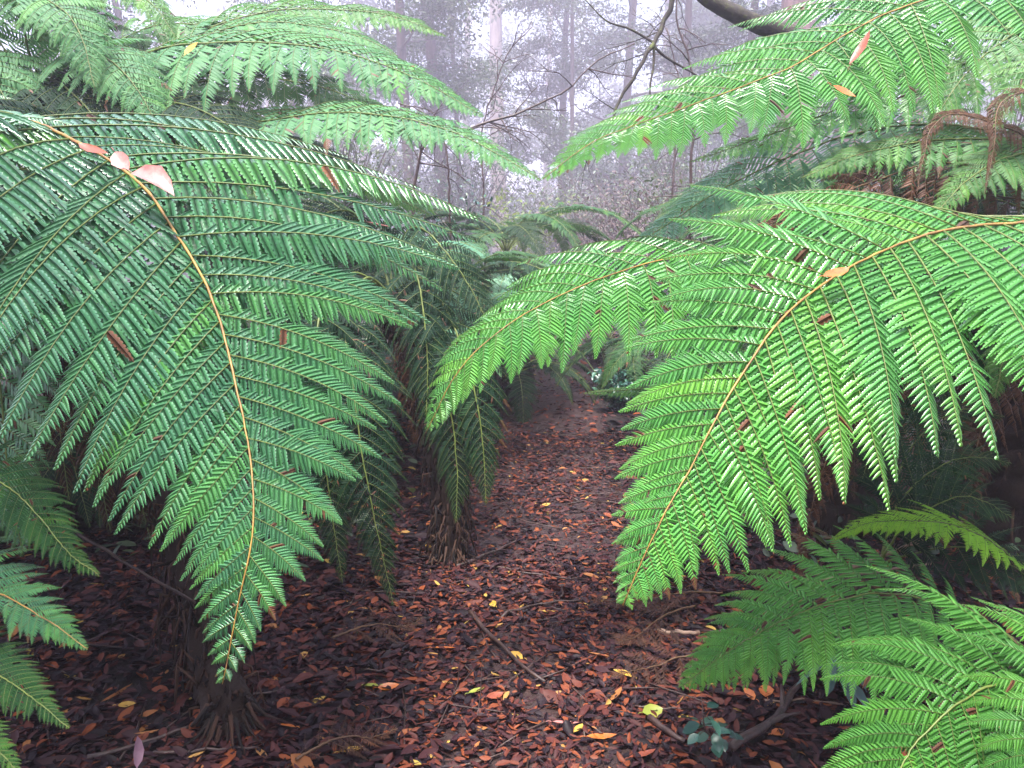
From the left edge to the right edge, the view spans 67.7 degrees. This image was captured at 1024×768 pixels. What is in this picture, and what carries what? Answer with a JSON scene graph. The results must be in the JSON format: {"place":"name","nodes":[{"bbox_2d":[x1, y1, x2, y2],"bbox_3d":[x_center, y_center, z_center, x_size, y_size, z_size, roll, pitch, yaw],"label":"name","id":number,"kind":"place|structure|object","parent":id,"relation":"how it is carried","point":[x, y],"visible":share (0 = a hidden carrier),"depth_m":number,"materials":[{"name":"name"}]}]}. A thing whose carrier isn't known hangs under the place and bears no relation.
{"place":"outdoors","nodes":[
{"label":"outdoors","id":0,"kind":"place"},
{"bbox_2d":[0,0,1021,247],"label":"sky","id":1,"kind":"structure","parent":0,"point":[204,8],"materials":[{"name":"white"}]},
{"bbox_2d":[0,261,1023,767],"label":"ground","id":2,"kind":"structure","parent":0,"point":[122,681],"depth_m":2.80,"materials":[{"name":"brown plant"}]},
{"bbox_2d":[0,432,99,767],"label":"fern","id":3,"kind":"object","parent":2,"relation":"on","point":[17,593],"visible":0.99,"depth_m":1.80,"materials":[{"name":"green plant"}]},
{"bbox_2d":[7,1,174,101],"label":"tree","id":4,"kind":"object","parent":2,"relation":"on","point":[117,33],"visible":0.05,"depth_m":32.70,"materials":[{"name":"grey plant"}]},
{"bbox_2d":[7,0,207,268],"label":"tree","id":5,"kind":"object","parent":2,"relation":"on","point":[117,12],"visible":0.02,"depth_m":37.29,"materials":[{"name":"grey plant"}]},
{"bbox_2d":[0,395,236,534],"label":"tree fern","id":6,"kind":"object","parent":2,"relation":"on","point":[83,515],"visible":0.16,"depth_m":3.51,"materials":[{"name":"green plant"}]},
{"bbox_2d":[57,520,195,603],"bbox_3d":[-1.305,0.593,2.566,0.514,0.267,0.023,2,9,12],"label":"fallen stick","id":7,"kind":"object","parent":2,"relation":"on","point":[107,550],"visible":0.89,"depth_m":2.56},
{"bbox_2d":[0,392,259,537],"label":"tree fern","id":8,"kind":"object","parent":2,"relation":"on","point":[116,519],"visible":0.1,"depth_m":3.85,"materials":[{"name":"green plant"}]},
{"bbox_2d":[133,736,143,767],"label":"fallen leaf","id":9,"kind":"object","parent":2,"relation":"on","point":[138,752],"visible":1,"depth_m":2.05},
{"bbox_2d":[87,720,205,758],"bbox_3d":[-1.072,1.069,2.321,0.387,0.022,0.024,-6,11,-35],"label":"fallen stick","id":10,"kind":"object","parent":2,"relation":"on","point":[112,751],"visible":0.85,"depth_m":2.27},
{"bbox_2d":[3,280,374,481],"bbox_3d":[-1.923,0.131,4.666,2.170,1.532,2.016,1,9,7],"label":"tree fern","id":11,"kind":"object","parent":2,"relation":"on","point":[211,359],"visible":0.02,"depth_m":3.84,"materials":[{"name":"green plant"}]},
{"bbox_2d":[80,21,330,273],"bbox_3d":[-7.029,-5.156,18.173,6.085,6.626,5.471,9,13,44],"label":"shrub","id":12,"kind":"object","parent":2,"relation":"on","point":[268,105],"visible":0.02,"depth_m":18.06,"materials":[{"name":"grey plant"}]},
{"bbox_2d":[153,746,258,754],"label":"fallen stick","id":13,"kind":"object","parent":2,"relation":"on","point":[161,752],"visible":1,"depth_m":2.27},
{"bbox_2d":[0,95,478,754],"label":"tree fern","id":14,"kind":"object","parent":2,"relation":"on","point":[66,225],"visible":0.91,"depth_m":2.02,"materials":[{"name":"green plant"}]},
{"bbox_2d":[71,141,106,152],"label":"fallen leaf","id":15,"kind":"object","parent":14,"relation":"on","point":[87,147],"visible":1,"depth_m":2.40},
{"bbox_2d":[110,147,129,169],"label":"fallen leaf","id":16,"kind":"object","parent":14,"relation":"on","point":[120,160],"visible":0.99,"depth_m":2.30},
{"bbox_2d":[122,165,173,194],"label":"fallen leaf","id":17,"kind":"object","parent":14,"relation":"on","point":[157,175],"visible":1,"depth_m":2.18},
{"bbox_2d":[114,171,380,403],"bbox_3d":[-2.583,-0.825,7.380,2.715,2.466,2.777,-7,12,-36],"label":"tree fern","id":18,"kind":"object","parent":2,"relation":"on","point":[307,195],"visible":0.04,"depth_m":6.87,"materials":[{"name":"green plant"}]},
{"bbox_2d":[0,0,541,417],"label":"tree fern","id":19,"kind":"object","parent":2,"relation":"on","point":[137,66],"visible":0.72,"depth_m":4.28,"materials":[{"name":"green plant"}]},
{"bbox_2d":[140,218,421,416],"bbox_3d":[-1.921,-0.432,6.487,2.485,1.967,2.520,0,9,0],"label":"tree fern","id":20,"kind":"object","parent":2,"relation":"on","point":[323,259],"visible":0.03,"depth_m":5.98,"materials":[{"name":"green plant"}]},
{"bbox_2d":[225,0,417,249],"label":"tree","id":21,"kind":"object","parent":2,"relation":"on","point":[374,37],"visible":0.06,"depth_m":39.30,"materials":[{"name":"grey plant"}]},
{"bbox_2d":[243,56,432,269],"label":"shrub","id":22,"kind":"object","parent":2,"relation":"on","point":[352,147],"visible":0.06,"depth_m":19.73,"materials":[{"name":"grey plant"}]},
{"bbox_2d":[295,711,397,761],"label":"dead fern frond","id":23,"kind":"object","parent":2,"relation":"on","point":[360,746],"visible":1,"depth_m":2.31,"materials":[{"name":"brown plant"}]},
{"bbox_2d":[162,257,536,468],"bbox_3d":[-1.086,-0.043,5.364,2.539,1.681,2.235,0,9,0],"label":"tree fern","id":24,"kind":"object","parent":2,"relation":"on","point":[381,279],"visible":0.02,"depth_m":5.32,"materials":[{"name":"green plant"}]},
{"bbox_2d":[332,601,422,644],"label":"dead fern frond","id":25,"kind":"object","parent":2,"relation":"on","point":[406,627],"visible":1,"depth_m":2.98,"materials":[{"name":"brown plant"}]},
{"bbox_2d":[373,682,398,689],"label":"fallen leaf","id":26,"kind":"object","parent":2,"relation":"on","point":[392,685],"visible":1,"depth_m":2.65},
{"bbox_2d":[268,192,511,605],"bbox_3d":[-0.673,0.010,4.084,1.256,2.151,1.964,-3,10,-17],"label":"tree fern","id":27,"kind":"object","parent":2,"relation":"on","point":[420,353],"visible":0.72,"depth_m":3.62,"materials":[{"name":"green plant"}]},
{"bbox_2d":[268,0,513,231],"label":"tree","id":28,"kind":"object","parent":2,"relation":"on","point":[430,8],"visible":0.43,"depth_m":35.29,"materials":[{"name":"grey plant"}]},
{"bbox_2d":[303,0,487,214],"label":"tree","id":29,"kind":"object","parent":2,"relation":"on","point":[380,6],"visible":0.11,"depth_m":77.66,"materials":[{"name":"grey plant"}]},
{"bbox_2d":[314,234,519,408],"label":"tree fern","id":30,"kind":"object","parent":2,"relation":"on","point":[481,253],"visible":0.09,"depth_m":7.03,"materials":[{"name":"green plant"}]},
{"bbox_2d":[352,177,496,343],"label":"shrub","id":31,"kind":"object","parent":2,"relation":"on","point":[476,203],"visible":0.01,"depth_m":9.12,"materials":[{"name":"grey plant"}]},
{"bbox_2d":[398,103,467,248],"bbox_3d":[-0.921,-1.409,8.297,0.894,3.136,0.622,0,9,0],"label":"bare sapling","id":32,"kind":"object","parent":2,"relation":"on","point":[449,219],"visible":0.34,"depth_m":8.04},
{"bbox_2d":[353,0,516,238],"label":"tree","id":33,"kind":"object","parent":2,"relation":"on","point":[431,48],"visible":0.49,"depth_m":40.66,"materials":[{"name":"grey plant"}]},
{"bbox_2d":[377,0,527,207],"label":"tree","id":34,"kind":"object","parent":2,"relation":"on","point":[508,88],"visible":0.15,"depth_m":46.26,"materials":[{"name":"grey plant"}]},
{"bbox_2d":[368,104,559,271],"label":"shrub","id":35,"kind":"object","parent":2,"relation":"on","point":[443,190],"visible":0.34,"depth_m":35.84,"materials":[{"name":"grey plant"}]},
{"bbox_2d":[376,0,559,229],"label":"tree","id":36,"kind":"object","parent":2,"relation":"on","point":[475,121],"visible":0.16,"depth_m":95.09,"materials":[{"name":"grey plant"}]},
{"bbox_2d":[353,250,588,434],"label":"tree fern","id":37,"kind":"object","parent":2,"relation":"on","point":[529,267],"visible":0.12,"depth_m":6.29,"materials":[{"name":"green plant"}]},
{"bbox_2d":[351,315,596,456],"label":"tree fern","id":38,"kind":"object","parent":2,"relation":"on","point":[413,449],"visible":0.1,"depth_m":5.31,"materials":[{"name":"green plant"}]},
{"bbox_2d":[375,290,579,422],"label":"tree fern","id":39,"kind":"object","parent":2,"relation":"on","point":[497,377],"visible":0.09,"depth_m":7.12,"materials":[{"name":"green plant"}]},
{"bbox_2d":[455,539,516,565],"bbox_3d":[-0.093,0.852,3.868,0.077,0.031,0.481,8,12,40],"label":"fallen stick","id":40,"kind":"object","parent":2,"relation":"on","point":[488,553],"visible":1,"depth_m":3.85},
{"bbox_2d":[451,10,534,270],"bbox_3d":[-0.289,-2.560,10.071,1.231,4.847,1.364,0,9,0],"label":"bare sapling","id":41,"kind":"object","parent":2,"relation":"on","point":[486,114],"visible":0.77,"depth_m":9.99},
{"bbox_2d":[483,692,503,698],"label":"fallen leaf","id":42,"kind":"object","parent":2,"relation":"on","point":[492,695],"visible":1,"depth_m":2.60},
{"bbox_2d":[468,609,545,682],"bbox_3d":[-0.039,1.010,2.961,0.034,0.023,0.622,-5,11,-28],"label":"fallen stick","id":43,"kind":"object","parent":2,"relation":"on","point":[484,629],"visible":1,"depth_m":2.95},
{"bbox_2d":[374,202,641,371],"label":"tree fern","id":44,"kind":"object","parent":2,"relation":"on","point":[551,223],"visible":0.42,"depth_m":8.85,"materials":[{"name":"green plant"}]},
{"bbox_2d":[0,278,1020,583],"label":"undergrowth","id":45,"kind":"object","parent":2,"relation":"on","point":[766,552],"visible":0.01,"depth_m":3.82,"materials":[{"name":"green plant"}]},
{"bbox_2d":[11,0,1023,266],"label":"wood","id":46,"kind":"object","parent":2,"relation":"on","point":[705,162],"visible":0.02,"depth_m":104.16,"materials":[{"name":"plant"}]},
{"bbox_2d":[470,562,573,579],"bbox_3d":[0.032,0.897,3.660,0.542,0.017,0.035,3,10,20],"label":"fallen stick","id":47,"kind":"object","parent":2,"relation":"on","point":[475,563],"visible":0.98,"depth_m":3.64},
{"bbox_2d":[394,43,650,235],"bbox_3d":[0.111,-1.583,7.754,2.562,3.564,0.891,0,9,0],"label":"bare sapling","id":48,"kind":"object","parent":2,"relation":"on","point":[479,125],"visible":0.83,"depth_m":7.50,"materials":[{"name":"wood"}]},
{"bbox_2d":[480,186,579,282],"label":"shrub","id":49,"kind":"object","parent":2,"relation":"on","point":[506,225],"visible":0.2,"depth_m":23.81,"materials":[{"name":"brown plant"}]},
{"bbox_2d":[477,0,588,252],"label":"tree","id":50,"kind":"object","parent":2,"relation":"on","point":[495,31],"visible":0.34,"depth_m":66.83,"materials":[{"name":"grey plant"}]},
{"bbox_2d":[497,347,597,422],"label":"tree fern","id":51,"kind":"object","parent":2,"relation":"on","point":[515,389],"visible":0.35,"depth_m":7.40,"materials":[{"name":"green plant"}]},
{"bbox_2d":[477,0,641,262],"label":"tree","id":52,"kind":"object","parent":2,"relation":"on","point":[545,181],"visible":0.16,"depth_m":108.31,"materials":[{"name":"grey plant"}]},
{"bbox_2d":[476,0,643,278],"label":"tree","id":53,"kind":"object","parent":2,"relation":"on","point":[562,43],"visible":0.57,"depth_m":51.30,"materials":[{"name":"grey plant"}]},
{"bbox_2d":[476,266,646,395],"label":"tree fern","id":54,"kind":"object","parent":2,"relation":"on","point":[503,284],"visible":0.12,"depth_m":7.93,"materials":[{"name":"green plant"}]},
{"bbox_2d":[500,0,631,221],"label":"tree","id":55,"kind":"object","parent":2,"relation":"on","point":[555,135],"visible":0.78,"depth_m":48.01,"materials":[{"name":"grey plant"}]},
{"bbox_2d":[491,151,650,271],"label":"shrub","id":56,"kind":"object","parent":2,"relation":"on","point":[544,196],"visible":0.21,"depth_m":39.68,"materials":[{"name":"grey plant"}]},
{"bbox_2d":[516,259,628,356],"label":"tree fern","id":57,"kind":"object","parent":2,"relation":"on","point":[547,265],"visible":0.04,"depth_m":11.64,"materials":[{"name":"green plant"}]},
{"bbox_2d":[580,733,615,738],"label":"fallen leaf","id":58,"kind":"object","parent":2,"relation":"on","point":[601,735],"visible":1,"depth_m":2.39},
{"bbox_2d":[522,174,687,300],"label":"shrub","id":59,"kind":"object","parent":2,"relation":"on","point":[606,229],"visible":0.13,"depth_m":22.05,"materials":[{"name":"plant"}]},
{"bbox_2d":[556,317,655,364],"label":"tree fern","id":60,"kind":"object","parent":2,"relation":"on","point":[599,360],"visible":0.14,"depth_m":10.81,"materials":[{"name":"green plant"}]},
{"bbox_2d":[580,364,634,410],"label":"shrub","id":61,"kind":"object","parent":2,"relation":"on","point":[618,382],"visible":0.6,"depth_m":7.50,"materials":[{"name":"green plant"}]},
{"bbox_2d":[555,336,682,399],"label":"tree fern","id":62,"kind":"object","parent":2,"relation":"on","point":[637,368],"visible":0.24,"depth_m":8.44,"materials":[{"name":"green plant"}]},
{"bbox_2d":[539,162,700,288],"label":"shrub","id":63,"kind":"object","parent":2,"relation":"on","point":[613,207],"visible":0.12,"depth_m":25.16,"materials":[{"name":"green plant"}]},
{"bbox_2d":[543,155,703,280],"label":"shrub","id":64,"kind":"object","parent":2,"relation":"on","point":[610,193],"visible":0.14,"depth_m":33.04,"materials":[{"name":"plant"}]},
{"bbox_2d":[521,0,752,220],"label":"tree","id":65,"kind":"object","parent":2,"relation":"on","point":[628,92],"visible":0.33,"depth_m":55.64,"materials":[{"name":"grey plant"}]},
{"bbox_2d":[577,170,716,309],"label":"shrub","id":66,"kind":"object","parent":2,"relation":"on","point":[629,234],"visible":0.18,"depth_m":19.16,"materials":[{"name":"plant"}]},
{"bbox_2d":[638,704,662,716],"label":"fallen leaf","id":67,"kind":"object","parent":2,"relation":"on","point":[657,709],"visible":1,"depth_m":2.51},
{"bbox_2d":[611,600,697,650],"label":"dead fern frond","id":68,"kind":"object","parent":2,"relation":"on","point":[628,640],"visible":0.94,"depth_m":3.03,"materials":[{"name":"brown plant"}]},
{"bbox_2d":[588,572,722,622],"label":"dead fern frond","id":69,"kind":"object","parent":2,"relation":"on","point":[673,602],"visible":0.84,"depth_m":3.28,"materials":[{"name":"brown plant"}]},
{"bbox_2d":[564,0,760,202],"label":"tree","id":70,"kind":"object","parent":2,"relation":"on","point":[693,40],"visible":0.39,"depth_m":41.96,"materials":[{"name":"grey plant"}]},
{"bbox_2d":[610,631,720,690],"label":"dead fern frond","id":71,"kind":"object","parent":2,"relation":"on","point":[656,675],"visible":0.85,"depth_m":2.77,"materials":[{"name":"brown plant"}]},
{"bbox_2d":[555,326,779,438],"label":"tree fern","id":72,"kind":"object","parent":2,"relation":"on","point":[619,360],"visible":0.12,"depth_m":5.66,"materials":[{"name":"green plant"}]},
{"bbox_2d":[566,0,774,218],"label":"tree","id":73,"kind":"object","parent":2,"relation":"on","point":[596,120],"visible":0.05,"depth_m":83.18,"materials":[{"name":"grey plant"}]},
{"bbox_2d":[631,8,713,326],"bbox_3d":[1.727,-2.084,8.493,1.215,4.355,0.775,9,13,43],"label":"bare sapling","id":74,"kind":"object","parent":2,"relation":"on","point":[672,180],"visible":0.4,"depth_m":8.50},
{"bbox_2d":[657,628,699,635],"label":"fallen stick","id":75,"kind":"object","parent":2,"relation":"on","point":[667,632],"visible":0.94,"depth_m":3.04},
{"bbox_2d":[639,0,746,355],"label":"bare sapling","id":76,"kind":"object","parent":2,"relation":"on","point":[682,35],"visible":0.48,"depth_m":7.19,"materials":[{"name":"wood"}]},
{"bbox_2d":[605,114,782,266],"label":"shrub","id":77,"kind":"object","parent":2,"relation":"on","point":[677,169],"visible":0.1,"depth_m":29.13,"materials":[{"name":"grey plant"}]},
{"bbox_2d":[681,697,743,767],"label":"sapling","id":78,"kind":"object","parent":2,"relation":"on","point":[719,746],"visible":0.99,"depth_m":2.05,"materials":[{"name":"green plant"}]},
{"bbox_2d":[602,148,828,374],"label":"shrub","id":79,"kind":"object","parent":2,"relation":"on","point":[652,205],"visible":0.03,"depth_m":8.71,"materials":[{"name":"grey plant"}]},
{"bbox_2d":[424,0,1023,608],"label":"tree fern","id":80,"kind":"object","parent":2,"relation":"on","point":[932,350],"visible":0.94,"depth_m":2.36,"materials":[{"name":"green plant"}]},
{"bbox_2d":[818,267,848,277],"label":"fallen leaf","id":81,"kind":"object","parent":80,"relation":"on","point":[837,271],"visible":1,"depth_m":1.93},
{"bbox_2d":[829,83,854,95],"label":"fallen leaf","id":82,"kind":"object","parent":80,"relation":"on","point":[843,90],"visible":1,"depth_m":2.75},
{"bbox_2d":[847,30,869,70],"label":"fallen leaf","id":83,"kind":"object","parent":80,"relation":"on","point":[860,48],"visible":1,"depth_m":2.95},
{"bbox_2d":[569,0,913,426],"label":"tree","id":84,"kind":"object","parent":2,"relation":"on","point":[731,12],"visible":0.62,"depth_m":5.88,"materials":[{"name":"brown plant"}]},
{"bbox_2d":[665,0,854,256],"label":"tree","id":85,"kind":"object","parent":2,"relation":"on","point":[754,6],"visible":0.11,"depth_m":32.90,"materials":[{"name":"grey plant"}]},
{"bbox_2d":[728,682,800,751],"bbox_3d":[0.847,1.067,2.448,0.118,0.044,0.477,8,12,40],"label":"fallen stick","id":86,"kind":"object","parent":2,"relation":"on","point":[754,732],"visible":0.96,"depth_m":2.41,"materials":[{"name":"wood"}]},
{"bbox_2d":[654,0,877,224],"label":"tree","id":87,"kind":"object","parent":2,"relation":"on","point":[703,13],"visible":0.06,"depth_m":68.03,"materials":[{"name":"plant"}]},
{"bbox_2d":[759,684,773,699],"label":"fallen leaf","id":88,"kind":"object","parent":2,"relation":"on","point":[770,689],"visible":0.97,"depth_m":2.61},
{"bbox_2d":[615,175,938,412],"bbox_3d":[2.346,-0.706,6.861,2.755,2.204,2.611,0,9,0],"label":"tree fern","id":89,"kind":"object","parent":2,"relation":"on","point":[660,206],"visible":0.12,"depth_m":6.51,"materials":[{"name":"green plant"}]},
{"bbox_2d":[774,0,815,198],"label":"tree","id":90,"kind":"object","parent":2,"relation":"on","point":[786,3],"visible":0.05,"depth_m":30.53,"materials":[{"name":"grey plant"}]},
{"bbox_2d":[746,561,879,590],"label":"dead fern frond","id":91,"kind":"object","parent":2,"relation":"on","point":[847,578],"visible":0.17,"depth_m":3.44,"materials":[{"name":"brown plant"}]},
{"bbox_2d":[765,698,879,704],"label":"fallen stick","id":92,"kind":"object","parent":2,"relation":"on","point":[803,699],"visible":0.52,"depth_m":2.56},
{"bbox_2d":[671,215,980,395],"bbox_3d":[3.116,-0.677,7.399,2.926,2.176,2.922,4,10,24],"label":"tree fern","id":93,"kind":"object","parent":2,"relation":"on","point":[688,232],"visible":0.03,"depth_m":7.02,"materials":[{"name":"green plant"}]},
{"bbox_2d":[678,525,988,704],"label":"fern","id":94,"kind":"object","parent":2,"relation":"on","point":[804,647],"visible":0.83,"depth_m":2.16,"materials":[{"name":"green plant"}]},
{"bbox_2d":[784,623,886,706],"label":"broadleaf plant","id":95,"kind":"object","parent":2,"relation":"on","point":[859,694],"visible":0.21,"depth_m":2.53,"materials":[{"name":"green plant"}]},
{"bbox_2d":[832,0,873,256],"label":"tree","id":96,"kind":"object","parent":2,"relation":"on","point":[844,140],"visible":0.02,"depth_m":35.06,"materials":[{"name":"grey plant"}]},
{"bbox_2d":[785,563,931,583],"bbox_3d":[1.278,0.709,2.838,0.516,0.128,0.024,2,9,10],"label":"fallen stick","id":97,"kind":"object","parent":2,"relation":"on","point":[895,568],"visible":0.2,"depth_m":2.81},
{"bbox_2d":[716,6,1023,539],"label":"tree fern","id":98,"kind":"object","parent":2,"relation":"on","point":[835,508],"visible":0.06,"depth_m":4.02,"materials":[{"name":"green plant"}]},
{"bbox_2d":[790,304,1023,492],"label":"tree fern","id":99,"kind":"object","parent":2,"relation":"on","point":[974,447],"visible":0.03,"depth_m":4.57,"materials":[{"name":"green plant"}]},
{"bbox_2d":[852,521,962,568],"bbox_3d":[1.370,0.572,2.649,0.340,0.219,0.075,3,10,18],"label":"fallen stick","id":100,"kind":"object","parent":2,"relation":"on","point":[886,555],"visible":0.34,"depth_m":2.68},
{"bbox_2d":[795,163,1023,385],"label":"tree fern","id":101,"kind":"object","parent":2,"relation":"on","point":[921,175],"visible":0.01,"depth_m":7.50,"materials":[{"name":"green plant"}]},
{"bbox_2d":[899,5,928,197],"bbox_3d":[14.166,-21.706,24.626,12.615,36.548,13.541,8,12,41],"label":"tree","id":102,"kind":"object","parent":2,"relation":"on","point":[914,108],"visible":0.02,"depth_m":26.65,"materials":[{"name":"grey plant"}]},
{"bbox_2d":[820,565,1023,767],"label":"fern","id":103,"kind":"object","parent":2,"relation":"on","point":[1002,712],"visible":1,"depth_m":1.45,"materials":[{"name":"green plant"}]},
{"bbox_2d":[831,499,1023,570],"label":"fern","id":104,"kind":"object","parent":2,"relation":"on","point":[939,524],"visible":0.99,"depth_m":2.29,"materials":[{"name":"green plant"}]},
{"bbox_2d":[840,386,1023,603],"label":"fern","id":105,"kind":"object","parent":2,"relation":"on","point":[940,493],"visible":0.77,"depth_m":2.56,"materials":[{"name":"green plant"}]},
{"bbox_2d":[898,41,1023,273],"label":"shrub","id":106,"kind":"object","parent":2,"relation":"on","point":[1018,122],"visible":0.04,"depth_m":17.60,"materials":[{"name":"green plant"}]},
{"bbox_2d":[430,304,694,767],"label":"path","id":107,"kind":"structure","parent":0,"point":[448,734],"depth_m":3.79,"materials":[{"name":"soil"}]},
{"bbox_2d":[500,599,582,617],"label":"fallen stick","id":108,"kind":"object","parent":107,"relation":"on","point":[525,607],"visible":1,"depth_m":3.29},
{"bbox_2d":[647,714,685,742],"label":"fallen stick","id":109,"kind":"object","parent":107,"relation":"on","point":[653,720],"visible":1,"depth_m":2.40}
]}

